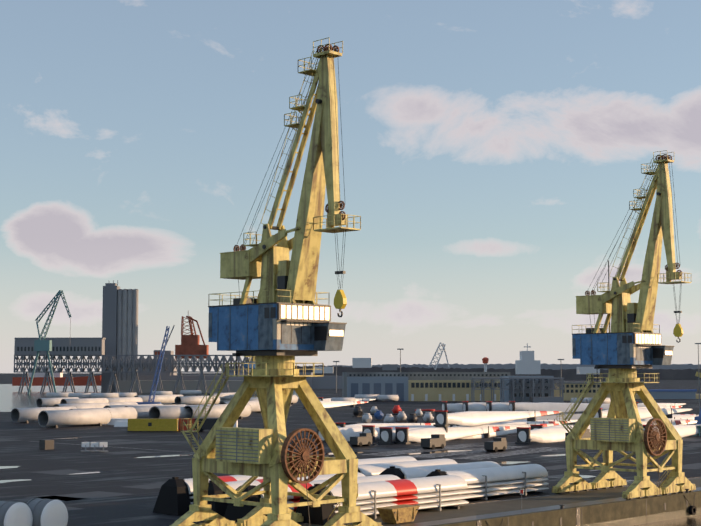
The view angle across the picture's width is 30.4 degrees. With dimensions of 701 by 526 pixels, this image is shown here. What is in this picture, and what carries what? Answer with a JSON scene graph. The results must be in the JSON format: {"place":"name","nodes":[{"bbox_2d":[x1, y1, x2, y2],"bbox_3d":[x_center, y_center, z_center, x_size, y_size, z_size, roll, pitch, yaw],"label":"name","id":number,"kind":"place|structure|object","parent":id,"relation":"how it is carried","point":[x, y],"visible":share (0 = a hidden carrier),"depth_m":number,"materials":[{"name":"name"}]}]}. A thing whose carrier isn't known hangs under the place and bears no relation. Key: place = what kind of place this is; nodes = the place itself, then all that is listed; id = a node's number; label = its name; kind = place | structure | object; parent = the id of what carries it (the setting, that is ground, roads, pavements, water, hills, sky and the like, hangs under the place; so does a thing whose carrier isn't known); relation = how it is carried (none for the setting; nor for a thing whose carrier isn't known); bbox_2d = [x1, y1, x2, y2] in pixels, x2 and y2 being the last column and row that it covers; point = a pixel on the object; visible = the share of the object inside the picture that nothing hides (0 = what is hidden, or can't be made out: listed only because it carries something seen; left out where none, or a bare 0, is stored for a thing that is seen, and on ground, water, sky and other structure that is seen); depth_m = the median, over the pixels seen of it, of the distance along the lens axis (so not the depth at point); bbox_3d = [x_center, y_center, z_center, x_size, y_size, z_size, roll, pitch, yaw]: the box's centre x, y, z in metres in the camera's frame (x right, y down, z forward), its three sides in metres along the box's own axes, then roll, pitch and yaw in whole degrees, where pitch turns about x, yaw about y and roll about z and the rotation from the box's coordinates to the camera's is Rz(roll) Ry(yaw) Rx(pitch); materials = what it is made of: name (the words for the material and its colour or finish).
{"place":"outdoors","nodes":[
{"label":"outdoors","id":0,"kind":"place"},
{"bbox_2d":[0,373,700,525],"bbox_3d":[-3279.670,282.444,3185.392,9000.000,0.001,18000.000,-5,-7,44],"label":"ground","id":1,"kind":"structure","parent":0,"point":[27,456],"depth_m":223.88,"materials":[{"name":"grey asphalt"}]},
{"bbox_2d":[0,498,67,525],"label":"storage tanks","id":2,"kind":"object","parent":1,"relation":"on","point":[41,512],"visible":1,"depth_m":109.19,"materials":[{"name":"grey metal"}]},
{"bbox_2d":[39,418,237,451],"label":"containers","id":3,"kind":"object","parent":1,"relation":"on","point":[176,424],"visible":0.79,"depth_m":317.11,"materials":[{"name":"yellow metal"}]},
{"bbox_2d":[36,395,260,418],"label":"tower sections","id":4,"kind":"object","parent":1,"relation":"on","point":[185,407],"visible":0.56,"depth_m":405.39,"materials":[{"name":"grey metal"}]},
{"bbox_2d":[10,392,297,427],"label":"tower sections","id":5,"kind":"object","parent":1,"relation":"on","point":[52,417],"visible":0.62,"depth_m":363.33,"materials":[{"name":"grey metal"}]},
{"bbox_2d":[244,356,256,394],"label":"crane","id":6,"kind":"object","parent":1,"relation":"on","point":[248,361],"visible":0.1,"depth_m":787.81,"materials":[{"name":"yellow metal"}]},
{"bbox_2d":[46,390,610,423],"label":"wind turbine parts","id":7,"kind":"object","parent":1,"relation":"on","point":[389,418],"visible":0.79,"depth_m":562.24,"materials":[{"name":"grey metal"}]},
{"bbox_2d":[0,435,700,519],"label":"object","id":8,"kind":"object","parent":1,"relation":"on","point":[81,496],"visible":0.35,"depth_m":192.18,"materials":[{"name":"grey"}]},
{"bbox_2d":[153,456,548,524],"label":"wind turbine blades","id":9,"kind":"object","parent":1,"relation":"on","point":[433,484],"visible":0.71,"depth_m":137.06,"materials":[{"name":"white plastic"}]},
{"bbox_2d":[154,260,700,412],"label":"poles","id":10,"kind":"object","parent":1,"relation":"on","point":[558,359],"visible":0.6,"depth_m":698.30,"materials":[{"name":"grey metal"}]},
{"bbox_2d":[315,410,590,451],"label":"wind turbine blades","id":11,"kind":"object","parent":1,"relation":"on","point":[530,429],"visible":0.65,"depth_m":276.91,"materials":[{"name":"white fibreglass"},{"name":"red paint"},{"name":"dark steel"}]},
{"bbox_2d":[360,444,633,481],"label":"markings","id":12,"kind":"object","parent":1,"relation":"on","point":[517,452],"visible":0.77,"depth_m":231.98,"materials":[{"name":"white paint"}]},
{"bbox_2d":[303,397,700,437],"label":"wind turbine blades","id":13,"kind":"object","parent":1,"relation":"on","point":[669,410],"visible":0.48,"depth_m":327.83,"materials":[{"name":"white plastic"}]},
{"bbox_2d":[362,401,698,443],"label":"wind turbine blades","id":14,"kind":"object","parent":1,"relation":"on","point":[408,434],"visible":0.44,"depth_m":294.44,"materials":[{"name":"white plastic"}]},
{"bbox_2d":[693,372,700,435],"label":"crane","id":15,"kind":"object","parent":1,"relation":"on","point":[698,419],"visible":0.56,"depth_m":322.42,"materials":[{"name":"blue"}]},
{"bbox_2d":[0,280,700,411],"bbox_3d":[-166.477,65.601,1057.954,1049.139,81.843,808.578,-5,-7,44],"label":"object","id":16,"kind":"structure","parent":0,"point":[124,368],"depth_m":872.95,"materials":[{"name":"grey concrete"}]},
{"bbox_2d":[0,0,700,372],"label":"sky","id":17,"kind":"structure","parent":0,"point":[494,151],"materials":[{"name":"blue"}]},
{"bbox_2d":[229,342,700,379],"bbox_3d":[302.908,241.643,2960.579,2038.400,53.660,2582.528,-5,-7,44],"label":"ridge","id":18,"kind":"structure","parent":0,"point":[526,364],"depth_m":2287.14,"materials":[{"name":"grey"}]},
{"bbox_2d":[298,477,700,525],"bbox_3d":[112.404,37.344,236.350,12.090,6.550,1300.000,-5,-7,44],"label":"quay","id":19,"kind":"structure","parent":0,"point":[609,506],"depth_m":142.48,"materials":[{"name":"concrete"}]},
{"bbox_2d":[170,37,382,525],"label":"crane","id":20,"kind":"object","parent":19,"relation":"on","point":[279,323],"visible":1,"depth_m":114.92,"materials":[{"name":"yellow metal"}]},
{"bbox_2d":[376,489,523,523],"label":"skip sign","id":21,"kind":"object","parent":19,"relation":"on","point":[402,513],"visible":1,"depth_m":125.09,"materials":[{"name":"yellow metal"}]},
{"bbox_2d":[552,150,695,499],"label":"crane","id":22,"kind":"object","parent":19,"relation":"on","point":[626,348],"visible":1,"depth_m":156.09,"materials":[{"name":"yellow metal"}]},
{"bbox_2d":[633,515,700,525],"bbox_3d":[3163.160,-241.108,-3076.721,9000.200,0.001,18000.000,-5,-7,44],"label":"water","id":23,"kind":"structure","parent":0,"point":[691,521],"depth_m":149.20,"materials":[{"name":"black liquid"}]}
]}

